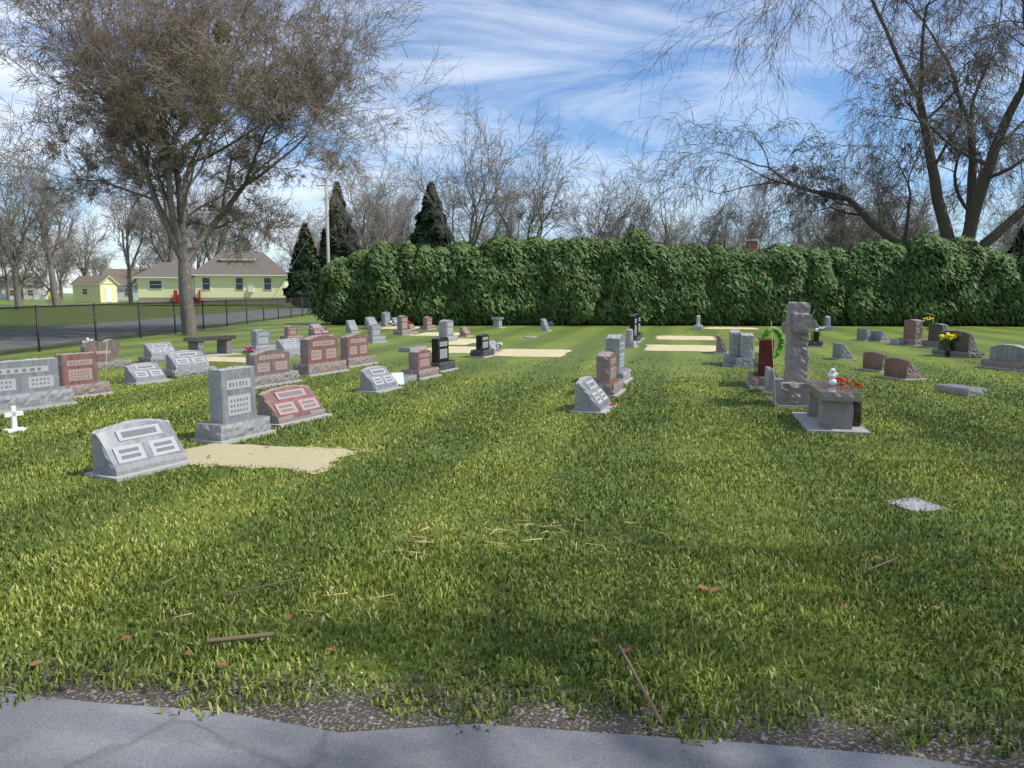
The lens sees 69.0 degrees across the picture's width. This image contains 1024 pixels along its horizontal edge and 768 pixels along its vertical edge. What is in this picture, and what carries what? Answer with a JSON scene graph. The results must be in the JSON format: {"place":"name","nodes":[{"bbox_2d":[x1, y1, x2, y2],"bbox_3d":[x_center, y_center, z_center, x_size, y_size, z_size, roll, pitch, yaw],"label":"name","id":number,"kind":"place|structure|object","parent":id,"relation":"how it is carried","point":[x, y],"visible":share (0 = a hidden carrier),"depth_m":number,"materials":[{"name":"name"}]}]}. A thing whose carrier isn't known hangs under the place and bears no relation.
{"place":"outdoors","nodes":[
{"label":"outdoors","id":0,"kind":"place"},
{"bbox_2d":[0,275,48,299],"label":"white house","id":1,"kind":"structure","parent":0,"point":[29,295],"depth_m":170.16,"materials":[{"name":"white"}]},
{"bbox_2d":[101,269,142,300],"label":"brown house","id":2,"kind":"structure","parent":0,"point":[112,273],"depth_m":149.24,"materials":[{"name":"white"}]},
{"bbox_2d":[0,307,315,349],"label":"road asphalt","id":3,"kind":"structure","parent":0,"point":[251,314],"depth_m":33.26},
{"bbox_2d":[0,692,975,767],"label":"asphalt path","id":4,"kind":"structure","parent":0,"point":[42,732],"depth_m":2.63,"materials":[{"name":"asphalt"}]},
{"bbox_2d":[0,293,1023,767],"bbox_3d":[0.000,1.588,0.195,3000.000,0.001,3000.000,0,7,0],"label":"ground","id":5,"kind":"structure","parent":0,"point":[346,711],"depth_m":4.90,"materials":[{"name":"green plant"}]},
{"bbox_2d":[3,406,26,432],"bbox_3d":[-5.767,0.402,8.625,0.120,0.300,0.200,4,8,29],"label":"cross","id":6,"kind":"object","parent":5,"relation":"on","point":[13,413],"visible":0.93,"depth_m":8.61,"materials":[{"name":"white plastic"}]},
{"bbox_2d":[0,230,52,300],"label":"tree","id":7,"kind":"object","parent":5,"relation":"on","point":[7,279],"visible":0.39,"depth_m":145.25,"materials":[{"name":"brown plant"}]},
{"bbox_2d":[0,357,77,413],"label":"stone","id":8,"kind":"object","parent":5,"relation":"on","point":[29,384],"visible":0.96,"depth_m":10.29,"materials":[{"name":"grey"}]},
{"bbox_2d":[0,111,88,305],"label":"tree","id":9,"kind":"object","parent":5,"relation":"on","point":[52,290],"visible":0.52,"depth_m":89.08,"materials":[{"name":"brown plant"}]},
{"bbox_2d":[0,107,94,309],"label":"tree","id":10,"kind":"object","parent":5,"relation":"on","point":[16,259],"visible":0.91,"depth_m":69.42,"materials":[{"name":"brown plant"}]},
{"bbox_2d":[35,223,96,299],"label":"tree","id":11,"kind":"object","parent":5,"relation":"on","point":[66,271],"visible":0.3,"depth_m":167.35,"materials":[{"name":"brown plant"}]},
{"bbox_2d":[21,193,122,276],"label":"tree","id":12,"kind":"object","parent":5,"relation":"on","point":[85,270],"visible":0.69,"depth_m":155.09,"materials":[{"name":"brown plant"}]},
{"bbox_2d":[55,351,112,397],"bbox_3d":[-6.730,-0.149,11.535,0.440,0.685,0.870,4,8,28],"label":"stone","id":13,"kind":"object","parent":5,"relation":"on","point":[78,373],"visible":0.73,"depth_m":11.48,"materials":[{"name":"brown"}]},
{"bbox_2d":[69,276,119,302],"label":"yellow shed","id":14,"kind":"structure","parent":5,"relation":"on","point":[97,289],"depth_m":97.45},
{"bbox_2d":[75,242,121,275],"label":"tree","id":15,"kind":"object","parent":5,"relation":"on","point":[102,268],"visible":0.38,"depth_m":235.27,"materials":[{"name":"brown plant"}]},
{"bbox_2d":[80,339,131,369],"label":"stone","id":16,"kind":"object","parent":5,"relation":"on","point":[112,347],"visible":0.63,"depth_m":15.76,"materials":[{"name":"brown"}]},
{"bbox_2d":[79,153,180,302],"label":"tree","id":17,"kind":"object","parent":5,"relation":"on","point":[128,224],"visible":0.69,"depth_m":112.46,"materials":[{"name":"brown plant"}]},
{"bbox_2d":[84,418,193,481],"bbox_3d":[-3.365,0.558,6.765,0.440,0.443,0.820,4,8,27],"label":"stone","id":18,"kind":"object","parent":5,"relation":"on","point":[124,450],"visible":1,"depth_m":6.64,"materials":[{"name":"grey"}]},
{"bbox_2d":[120,362,171,384],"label":"stone","id":19,"kind":"object","parent":5,"relation":"on","point":[143,373],"visible":1,"depth_m":13.23,"materials":[{"name":"grey"}]},
{"bbox_2d":[84,154,219,294],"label":"tree","id":20,"kind":"object","parent":5,"relation":"on","point":[169,255],"visible":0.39,"depth_m":114.84,"materials":[{"name":"brown plant"}]},
{"bbox_2d":[0,297,312,351],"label":"fence frame","id":21,"kind":"object","parent":5,"relation":"on","point":[95,328],"visible":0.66,"depth_m":26.16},
{"bbox_2d":[0,298,320,354],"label":"fence","id":22,"kind":"object","parent":21,"relation":"attached to","point":[281,312],"visible":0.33,"depth_m":24.44,"materials":[{"name":"metal"}]},
{"bbox_2d":[138,342,175,362],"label":"stone","id":23,"kind":"object","parent":5,"relation":"on","point":[155,352],"visible":0.67,"depth_m":17.14,"materials":[{"name":"grey"}]},
{"bbox_2d":[124,189,200,266],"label":"tree","id":24,"kind":"object","parent":5,"relation":"on","point":[159,258],"visible":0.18,"depth_m":164.65,"materials":[{"name":"brown plant"}]},
{"bbox_2d":[134,205,231,268],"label":"tree","id":25,"kind":"object","parent":5,"relation":"on","point":[196,254],"visible":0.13,"depth_m":141.94,"materials":[{"name":"brown plant"}]},
{"bbox_2d":[162,350,216,377],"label":"stone","id":26,"kind":"object","parent":5,"relation":"on","point":[182,363],"visible":0.94,"depth_m":14.39,"materials":[{"name":"grey"}]},
{"bbox_2d":[133,251,289,303],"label":"yellow house","id":27,"kind":"structure","parent":5,"relation":"on","point":[214,278],"depth_m":91.03,"materials":[{"name":"paint"}]},
{"bbox_2d":[183,335,241,357],"bbox_3d":[-7.672,-0.969,18.970,0.670,0.500,1.400,3,8,26],"label":"bench","id":28,"kind":"object","parent":5,"relation":"on","point":[224,345],"visible":0.88,"depth_m":18.94,"materials":[{"name":"grey"}]},
{"bbox_2d":[159,142,282,263],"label":"tree","id":29,"kind":"object","parent":5,"relation":"on","point":[207,186],"visible":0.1,"depth_m":133.91,"materials":[{"name":"brown plant"}]},
{"bbox_2d":[173,163,277,260],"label":"tree","id":30,"kind":"object","parent":5,"relation":"on","point":[218,232],"visible":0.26,"depth_m":124.89,"materials":[{"name":"brown plant"}]},
{"bbox_2d":[206,357,245,362],"bbox_3d":[-6.779,-0.598,17.794,1.873,0.035,1.176,1,7,12],"label":"straw blanket","id":31,"kind":"object","parent":5,"relation":"on","point":[229,359],"visible":0.62,"depth_m":17.53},
{"bbox_2d":[190,366,275,443],"bbox_3d":[-3.087,0.202,8.245,0.470,0.790,0.800,3,8,26],"label":"stone","id":32,"kind":"object","parent":5,"relation":"on","point":[234,418],"visible":1,"depth_m":8.08,"materials":[{"name":"grey"}]},
{"bbox_2d":[0,0,475,334],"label":"maple tree","id":33,"kind":"object","parent":5,"relation":"on","point":[135,116],"visible":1,"depth_m":26.96,"materials":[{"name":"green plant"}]},
{"bbox_2d":[213,197,278,263],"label":"tree","id":34,"kind":"object","parent":5,"relation":"on","point":[251,234],"visible":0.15,"depth_m":112.39,"materials":[{"name":"brown plant"}]},
{"bbox_2d":[243,329,275,353],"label":"stone","id":35,"kind":"object","parent":5,"relation":"on","point":[260,339],"visible":0.74,"depth_m":19.82,"materials":[{"name":"grey"}]},
{"bbox_2d":[184,443,355,473],"bbox_3d":[-2.499,0.692,7.283,1.905,0.035,1.104,1,7,12],"label":"bare soil patch","id":36,"kind":"object","parent":5,"relation":"on","point":[304,458],"visible":0.87,"depth_m":7.17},
{"bbox_2d":[246,348,301,388],"bbox_3d":[-4.252,-0.301,13.015,0.460,0.626,1.180,3,8,25],"label":"stone","id":37,"kind":"object","parent":5,"relation":"on","point":[271,366],"visible":0.84,"depth_m":12.91,"materials":[{"name":"brown"}]},
{"bbox_2d":[276,338,299,357],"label":"stone","id":38,"kind":"object","parent":5,"relation":"on","point":[291,346],"visible":0.6,"depth_m":18.35,"materials":[{"name":"grey"}]},
{"bbox_2d":[279,325,301,339],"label":"stone","id":39,"kind":"object","parent":5,"relation":"on","point":[290,331],"visible":0.83,"depth_m":24.98,"materials":[{"name":"brown"}]},
{"bbox_2d":[256,197,328,262],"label":"tree","id":40,"kind":"object","parent":5,"relation":"on","point":[288,251],"visible":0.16,"depth_m":166.09,"materials":[{"name":"brown plant"}]},
{"bbox_2d":[257,385,331,426],"bbox_3d":[-2.760,0.241,9.375,0.460,0.437,0.960,3,8,25],"label":"stone","id":41,"kind":"object","parent":5,"relation":"on","point":[281,406],"visible":0.93,"depth_m":9.24,"materials":[{"name":"brown"}]},
{"bbox_2d":[269,179,334,303],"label":"utility pole","id":42,"kind":"object","parent":5,"relation":"on","point":[327,226],"visible":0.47,"depth_m":70.46,"materials":[{"name":"beige wood"}]},
{"bbox_2d":[293,334,348,376],"bbox_3d":[-3.820,-0.598,14.815,0.480,0.776,1.240,3,8,24],"label":"stone","id":43,"kind":"object","parent":5,"relation":"on","point":[319,355],"visible":0.97,"depth_m":14.60,"materials":[{"name":"brown"}]},
{"bbox_2d":[339,333,377,367],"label":"stone","id":44,"kind":"object","parent":5,"relation":"on","point":[354,348],"visible":0.94,"depth_m":16.28,"materials":[{"name":"brown"}]},
{"bbox_2d":[311,136,411,252],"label":"tree","id":45,"kind":"object","parent":5,"relation":"on","point":[367,201],"visible":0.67,"depth_m":78.78,"materials":[{"name":"brown plant"}]},
{"bbox_2d":[367,323,386,342],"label":"stone","id":46,"kind":"object","parent":5,"relation":"on","point":[374,332],"visible":0.91,"depth_m":23.88,"materials":[{"name":"grey"}]},
{"bbox_2d":[355,366,401,393],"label":"stone","id":47,"kind":"object","parent":5,"relation":"on","point":[376,379],"visible":1,"depth_m":12.07,"materials":[{"name":"grey"}]},
{"bbox_2d":[346,147,426,250],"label":"tree","id":48,"kind":"object","parent":5,"relation":"on","point":[376,238],"visible":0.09,"depth_m":135.52,"materials":[{"name":"brown plant"}]},
{"bbox_2d":[373,157,431,244],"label":"tree","id":49,"kind":"object","parent":5,"relation":"on","point":[406,227],"visible":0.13,"depth_m":112.01,"materials":[{"name":"brown plant"}]},
{"bbox_2d":[392,315,412,335],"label":"stone","id":50,"kind":"object","parent":5,"relation":"on","point":[402,326],"visible":1,"depth_m":28.08,"materials":[{"name":"brown"}]},
{"bbox_2d":[371,171,436,245],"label":"tree","id":51,"kind":"object","parent":5,"relation":"on","point":[396,241],"visible":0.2,"depth_m":92.09,"materials":[{"name":"brown plant"}]},
{"bbox_2d":[401,348,441,380],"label":"stone","id":52,"kind":"object","parent":5,"relation":"on","point":[420,363],"visible":0.9,"depth_m":13.88,"materials":[{"name":"brown"}]},
{"bbox_2d":[431,337,457,372],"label":"stone","id":53,"kind":"object","parent":5,"relation":"on","point":[440,355],"visible":0.9,"depth_m":15.17,"materials":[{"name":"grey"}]},
{"bbox_2d":[435,320,457,340],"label":"stone","id":54,"kind":"object","parent":5,"relation":"on","point":[446,328],"visible":0.81,"depth_m":24.10,"materials":[{"name":"grey"}]},
{"bbox_2d":[427,346,475,352],"bbox_3d":[-1.687,-0.985,20.937,1.754,0.035,2.430,1,7,12],"label":"bare soil patch","id":55,"kind":"object","parent":5,"relation":"on","point":[459,349],"visible":0.52,"depth_m":20.64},
{"bbox_2d":[356,69,560,249],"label":"tree","id":56,"kind":"object","parent":5,"relation":"on","point":[472,214],"visible":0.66,"depth_m":63.27,"materials":[{"name":"brown plant"}]},
{"bbox_2d":[468,334,496,357],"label":"stone","id":57,"kind":"object","parent":5,"relation":"on","point":[482,350],"visible":1,"depth_m":18.44,"materials":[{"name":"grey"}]},
{"bbox_2d":[447,206,535,245],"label":"tree","id":58,"kind":"object","parent":5,"relation":"on","point":[467,238],"visible":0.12,"depth_m":170.12,"materials":[{"name":"brown plant"}]},
{"bbox_2d":[455,150,556,246],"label":"tree","id":59,"kind":"object","parent":5,"relation":"on","point":[498,227],"visible":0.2,"depth_m":90.27,"materials":[{"name":"brown plant"}]},
{"bbox_2d":[0,443,1023,724],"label":"lawn litter","id":60,"kind":"object","parent":5,"relation":"on","point":[264,635],"visible":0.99,"depth_m":3.82,"materials":[{"name":"brown plant"}]},
{"bbox_2d":[434,114,595,239],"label":"tree","id":61,"kind":"object","parent":5,"relation":"on","point":[538,197],"visible":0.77,"depth_m":57.75,"materials":[{"name":"brown plant"}]},
{"bbox_2d":[494,349,571,356],"bbox_3d":[0.487,-0.848,19.829,2.138,0.035,2.507,1,7,12],"label":"bare soil patch","id":62,"kind":"object","parent":5,"relation":"on","point":[533,352],"visible":0.89,"depth_m":19.53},
{"bbox_2d":[569,376,615,414],"bbox_3d":[1.124,0.127,10.230,0.480,0.454,0.820,2,7,18],"label":"stone","id":63,"kind":"object","parent":5,"relation":"on","point":[591,397],"visible":0.99,"depth_m":9.94,"materials":[{"name":"grey"}]},
{"bbox_2d":[544,129,660,239],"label":"tree","id":64,"kind":"object","parent":5,"relation":"on","point":[589,224],"visible":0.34,"depth_m":67.29,"materials":[{"name":"brown plant"}]},
{"bbox_2d":[564,173,643,239],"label":"tree","id":65,"kind":"object","parent":5,"relation":"on","point":[609,233],"visible":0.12,"depth_m":67.70,"materials":[{"name":"brown plant"}]},
{"bbox_2d":[595,351,625,397],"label":"stone","id":66,"kind":"object","parent":5,"relation":"on","point":[608,382],"visible":0.88,"depth_m":11.56,"materials":[{"name":"brown"}]},
{"bbox_2d":[605,334,632,383],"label":"stone","id":67,"kind":"object","parent":5,"relation":"on","point":[614,343],"visible":0.63,"depth_m":13.19,"materials":[{"name":"grey"}]},
{"bbox_2d":[625,329,637,347],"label":"stone","id":68,"kind":"object","parent":5,"relation":"on","point":[630,342],"visible":0.88,"depth_m":21.73,"materials":[{"name":"grey"}]},
{"bbox_2d":[630,315,641,342],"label":"stone","id":69,"kind":"object","parent":5,"relation":"on","point":[633,322],"visible":0.67,"depth_m":23.75,"materials":[{"name":"black"}]},
{"bbox_2d":[591,148,714,246],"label":"tree","id":70,"kind":"object","parent":5,"relation":"on","point":[666,240],"visible":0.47,"depth_m":59.77,"materials":[{"name":"brown plant"}]},
{"bbox_2d":[282,181,1023,307],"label":"evergreens","id":71,"kind":"object","parent":5,"relation":"on","point":[424,233],"depth_m":75.91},
{"bbox_2d":[306,228,1023,325],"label":"arborvitae hedge","id":72,"kind":"object","parent":5,"relation":"on","point":[962,297],"depth_m":35.89,"materials":[{"name":"plant"}]},
{"bbox_2d":[644,344,715,351],"bbox_3d":[4.927,-1.060,21.549,2.251,0.035,2.538,1,7,12],"label":"plot","id":73,"kind":"object","parent":5,"relation":"on","point":[702,348],"visible":0.92,"depth_m":21.09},
{"bbox_2d":[655,335,715,339],"bbox_3d":[6.136,-1.647,26.335,2.156,0.035,2.355,1,7,12],"label":"plot","id":74,"kind":"object","parent":5,"relation":"on","point":[666,337],"visible":0.98,"depth_m":26.03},
{"bbox_2d":[676,169,763,250],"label":"tree","id":75,"kind":"object","parent":5,"relation":"on","point":[720,233],"visible":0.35,"depth_m":67.79,"materials":[{"name":"brown plant"}]},
{"bbox_2d":[677,207,764,249],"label":"tree","id":76,"kind":"object","parent":5,"relation":"on","point":[703,244],"visible":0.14,"depth_m":69.05,"materials":[{"name":"brown plant"}]},
{"bbox_2d":[722,329,739,365],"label":"stone","id":77,"kind":"object","parent":5,"relation":"on","point":[729,358],"visible":0.81,"depth_m":16.41,"materials":[{"name":"grey"}]},
{"bbox_2d":[733,333,754,367],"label":"stone","id":78,"kind":"object","parent":5,"relation":"on","point":[746,359],"visible":0.86,"depth_m":16.04,"materials":[{"name":"grey"}]},
{"bbox_2d":[700,168,795,249],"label":"tree","id":79,"kind":"object","parent":5,"relation":"on","point":[754,220],"visible":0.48,"depth_m":88.86,"materials":[{"name":"brown plant"}]},
{"bbox_2d":[745,338,773,388],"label":"stone","id":80,"kind":"object","parent":5,"relation":"on","point":[764,354],"visible":0.76,"depth_m":12.54,"materials":[{"name":"brown"}]},
{"bbox_2d":[761,326,784,358],"bbox_3d":[4.627,-0.738,13.235,0.454,0.575,0.155,-1,7,-10],"label":"wreath","id":81,"kind":"object","parent":80,"relation":"on","point":[780,336],"visible":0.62,"depth_m":13.20,"materials":[{"name":"green"}]},
{"bbox_2d":[760,366,779,393],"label":"stone","id":82,"kind":"object","parent":5,"relation":"on","point":[770,375],"visible":0.63,"depth_m":11.86,"materials":[{"name":"grey"}]},
{"bbox_2d":[770,302,812,407],"bbox_3d":[4.070,-0.438,10.659,0.560,1.472,0.823,1,7,10],"label":"stone","id":83,"kind":"object","parent":5,"relation":"on","point":[790,391],"visible":0.94,"depth_m":10.48,"materials":[{"name":"grey"}]},
{"bbox_2d":[773,181,823,250],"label":"tree","id":84,"kind":"object","parent":5,"relation":"on","point":[801,236],"visible":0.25,"depth_m":89.72,"materials":[{"name":"brown plant"}]},
{"bbox_2d":[605,0,1023,253],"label":"willow tree","id":85,"kind":"object","parent":5,"relation":"on","point":[976,193],"visible":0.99,"depth_m":48.10,"materials":[{"name":"brown plant"}]},
{"bbox_2d":[807,331,824,347],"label":"stone","id":86,"kind":"object","parent":5,"relation":"on","point":[814,342],"visible":0.96,"depth_m":21.94,"materials":[{"name":"grey"}]},
{"bbox_2d":[791,380,870,434],"bbox_3d":[3.877,0.256,9.116,0.670,0.470,1.350,2,7,13],"label":"bench","id":87,"kind":"object","parent":5,"relation":"on","point":[830,408],"visible":0.95,"depth_m":8.64,"materials":[{"name":"grey granite"}]},
{"bbox_2d":[852,401,861,426],"bbox_3d":[4.073,0.362,8.827,0.130,0.330,0.130,0,7,0],"label":"bench leg","id":88,"kind":"object","parent":87,"relation":"on","point":[857,407],"visible":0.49,"depth_m":8.77,"materials":[{"name":"grey"}]},
{"bbox_2d":[779,141,894,249],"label":"tree","id":89,"kind":"object","parent":5,"relation":"on","point":[838,238],"visible":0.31,"depth_m":60.19,"materials":[{"name":"brown plant"}]},
{"bbox_2d":[829,342,856,360],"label":"stone","id":90,"kind":"object","parent":5,"relation":"on","point":[841,352],"visible":1,"depth_m":17.68,"materials":[{"name":"grey"}]},
{"bbox_2d":[767,157,923,249],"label":"tree","id":91,"kind":"object","parent":5,"relation":"on","point":[820,226],"visible":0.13,"depth_m":66.43,"materials":[{"name":"brown plant"}]},
{"bbox_2d":[854,328,872,340],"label":"stone","id":92,"kind":"object","parent":5,"relation":"on","point":[864,334],"visible":0.99,"depth_m":24.69,"materials":[{"name":"grey"}]},
{"bbox_2d":[858,351,887,372],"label":"stone","id":93,"kind":"object","parent":5,"relation":"on","point":[873,361],"visible":0.84,"depth_m":15.25,"materials":[{"name":"brown"}]},
{"bbox_2d":[825,117,951,248],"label":"tree","id":94,"kind":"object","parent":5,"relation":"on","point":[885,213],"visible":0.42,"depth_m":52.84,"materials":[{"name":"brown plant"}]},
{"bbox_2d":[824,168,965,247],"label":"tree","id":95,"kind":"object","parent":5,"relation":"on","point":[872,234],"visible":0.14,"depth_m":58.08,"materials":[{"name":"brown plant"}]},
{"bbox_2d":[879,357,926,380],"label":"stone","id":96,"kind":"object","parent":5,"relation":"on","point":[895,368],"visible":0.98,"depth_m":13.75,"materials":[{"name":"brown"}]},
{"bbox_2d":[898,319,927,345],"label":"stone","id":97,"kind":"object","parent":5,"relation":"on","point":[913,332],"visible":0.91,"depth_m":22.62,"materials":[{"name":"pink"}]},
{"bbox_2d":[884,497,947,512],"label":"stone","id":98,"kind":"object","parent":5,"relation":"on","point":[919,504],"visible":0.91,"depth_m":5.60,"materials":[{"name":"grey"}]},
{"bbox_2d":[892,164,949,232],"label":"tree","id":99,"kind":"object","parent":5,"relation":"on","point":[921,201],"visible":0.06,"depth_m":95.76,"materials":[{"name":"brown plant"}]},
{"bbox_2d":[862,184,995,240],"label":"tree","id":100,"kind":"object","parent":5,"relation":"on","point":[936,231],"visible":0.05,"depth_m":61.91,"materials":[{"name":"brown plant"}]},
{"bbox_2d":[919,323,948,348],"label":"stone","id":101,"kind":"object","parent":5,"relation":"on","point":[935,329],"visible":0.66,"depth_m":21.70,"materials":[{"name":"grey"}]},
{"bbox_2d":[939,332,956,355],"bbox_3d":[11.003,-1.003,18.817,0.451,0.605,0.443,0,7,0],"label":"flower vase","id":102,"kind":"object","parent":5,"relation":"on","point":[947,340],"visible":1,"depth_m":18.74,"materials":[{"name":"yellow"}]},
{"bbox_2d":[931,330,984,357],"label":"stone","id":103,"kind":"object","parent":5,"relation":"on","point":[964,345],"visible":0.86,"depth_m":18.52,"materials":[{"name":"grey"}]},
{"bbox_2d":[935,384,986,396],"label":"stone","id":104,"kind":"object","parent":5,"relation":"on","point":[963,390],"visible":0.96,"depth_m":11.71,"materials":[{"name":"grey"}]},
{"bbox_2d":[977,344,1023,371],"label":"stone","id":105,"kind":"object","parent":5,"relation":"on","point":[1006,356],"visible":1,"depth_m":15.62,"materials":[{"name":"grey"}]},
{"bbox_2d":[978,176,1023,251],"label":"tree","id":106,"kind":"object","parent":5,"relation":"on","point":[984,232],"visible":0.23,"depth_m":118.08,"materials":[{"name":"brown plant"}]},
{"bbox_2d":[983,154,1023,253],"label":"tree","id":107,"kind":"object","parent":5,"relation":"on","point":[1009,215],"visible":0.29,"depth_m":95.89,"materials":[{"name":"brown plant"}]},
{"bbox_2d":[0,0,1023,292],"label":"sky","id":108,"kind":"structure","parent":0,"point":[520,55],"materials":[{"name":"blue"}]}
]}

